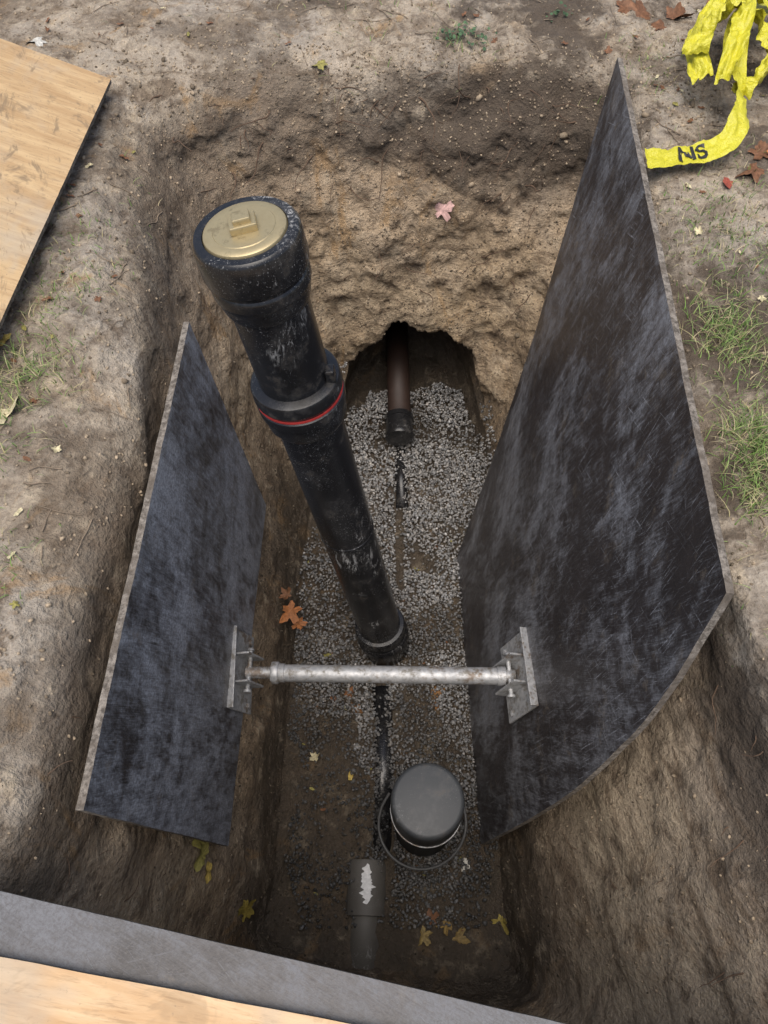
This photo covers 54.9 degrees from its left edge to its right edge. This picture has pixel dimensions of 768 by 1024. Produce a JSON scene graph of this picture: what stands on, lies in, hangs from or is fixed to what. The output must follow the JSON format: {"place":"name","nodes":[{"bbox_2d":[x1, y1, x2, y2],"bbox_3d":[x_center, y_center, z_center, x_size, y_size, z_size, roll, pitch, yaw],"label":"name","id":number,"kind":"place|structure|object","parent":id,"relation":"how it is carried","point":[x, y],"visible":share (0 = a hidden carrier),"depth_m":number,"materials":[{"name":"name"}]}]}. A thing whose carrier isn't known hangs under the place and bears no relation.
{"place":"outdoors","nodes":[
{"label":"outdoors","id":0,"kind":"place"},
{"bbox_2d":[0,0,767,1023],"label":"ground","id":1,"kind":"structure","parent":0,"point":[722,738],"depth_m":2.47,"materials":[{"name":"soil"}]},
{"bbox_2d":[0,38,111,327],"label":"plywood board","id":2,"kind":"object","parent":1,"relation":"on","point":[49,108],"visible":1,"depth_m":2.20,"materials":[{"name":"beige wood"}]},
{"bbox_2d":[75,322,265,845],"bbox_3d":[-0.514,0.270,2.143,0.105,1.003,1.246,2,61,1],"label":"shoring panel","id":3,"kind":"object","parent":1,"relation":"on","point":[163,752],"visible":0.98,"depth_m":1.95,"materials":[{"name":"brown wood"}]},
{"bbox_2d":[227,625,538,723],"bbox_3d":[-0.016,0.526,2.418,0.977,0.234,0.301,0,61,0],"label":"shoring strut","id":4,"kind":"object","parent":3,"relation":"attached to","point":[511,671],"visible":0.98,"depth_m":2.39,"materials":[{"name":"metal"}]},
{"bbox_2d":[0,890,565,1023],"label":"plywood board","id":5,"kind":"object","parent":1,"relation":"on","point":[40,931],"visible":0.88,"depth_m":1.18,"materials":[{"name":"grey wood"}]},
{"bbox_2d":[0,956,353,1023],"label":"plywood board","id":6,"kind":"object","parent":5,"relation":"on","point":[31,992],"visible":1,"depth_m":1.14,"materials":[{"name":"beige wood"}]},
{"bbox_2d":[191,196,408,665],"bbox_3d":[-0.130,0.010,2.255,0.490,2.108,0.218,17,62,10],"label":"sewer cleanout pipe","id":7,"kind":"object","parent":1,"relation":"on","point":[251,255],"visible":1,"depth_m":1.66,"materials":[{"name":"black plastic"}]},
{"bbox_2d":[346,859,385,969],"bbox_3d":[-0.063,1.484,2.654,0.155,0.154,0.424,0,61,0],"label":"sewer pipe","id":8,"kind":"object","parent":1,"relation":"on","point":[366,895],"visible":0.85,"depth_m":2.63,"materials":[{"name":"grey plastic"}]},
{"bbox_2d":[372,686,392,850],"bbox_3d":[-0.005,1.009,2.932,0.100,0.100,0.620,0,61,0],"label":"buried pipe","id":9,"kind":"object","parent":1,"relation":"on","point":[383,750],"visible":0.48,"depth_m":2.90,"materials":[{"name":"black plastic"}]},
{"bbox_2d":[0,0,767,994],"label":"dirt clods","id":10,"kind":"object","parent":1,"relation":"on","point":[562,136],"visible":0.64,"depth_m":2.59,"materials":[{"name":"brown soil"}]},
{"bbox_2d":[0,0,767,666],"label":"grass","id":11,"kind":"structure","parent":1,"relation":"on","point":[760,450],"depth_m":1.90,"materials":[{"name":"green plant"}]},
{"bbox_2d":[0,0,767,945],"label":"fallen leaves","id":12,"kind":"object","parent":1,"relation":"on","point":[756,172],"visible":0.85,"depth_m":2.60,"materials":[{"name":"orange plant"}]},
{"bbox_2d":[23,0,767,564],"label":"twigs","id":13,"kind":"object","parent":1,"relation":"on","point":[307,68],"visible":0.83,"depth_m":2.32,"materials":[{"name":"brown wood"}]},
{"bbox_2d":[385,321,413,508],"bbox_3d":[0.074,-0.560,3.681,0.140,0.246,1.152,0,61,0],"label":"drain pipe","id":14,"kind":"object","parent":1,"relation":"on","point":[399,419],"visible":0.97,"depth_m":3.57,"materials":[{"name":"ceramic"}]},
{"bbox_2d":[47,64,767,987],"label":"tree roots","id":15,"kind":"object","parent":1,"relation":"on","point":[423,292],"visible":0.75,"depth_m":2.63,"materials":[{"name":"brown plant"}]},
{"bbox_2d":[377,763,466,870],"bbox_3d":[0.135,1.067,2.550,0.319,0.556,0.294,0,61,0],"label":"capped drain riser","id":16,"kind":"object","parent":1,"relation":"on","point":[427,808],"visible":1,"depth_m":2.33,"materials":[{"name":"grey plastic"}]},
{"bbox_2d":[434,1,571,50],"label":"weed plant","id":17,"kind":"object","parent":1,"relation":"on","point":[461,31],"visible":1,"depth_m":2.60,"materials":[{"name":"green plant"}]},
{"bbox_2d":[457,57,734,843],"bbox_3d":[0.510,-0.085,2.514,0.374,1.705,2.080,2,61,1],"label":"shoring panel","id":18,"kind":"object","parent":1,"relation":"on","point":[592,557],"visible":0.94,"depth_m":2.07,"materials":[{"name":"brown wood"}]},
{"bbox_2d":[645,0,767,168],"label":"caution tape","id":19,"kind":"object","parent":1,"relation":"on","point":[745,15],"visible":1,"depth_m":2.30,"materials":[{"name":"yellow plastic"}]},
{"bbox_2d":[283,361,498,929],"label":"gravel","id":20,"kind":"structure","parent":0,"point":[358,447],"depth_m":3.12,"materials":[{"name":"grey gravel"}]}
]}

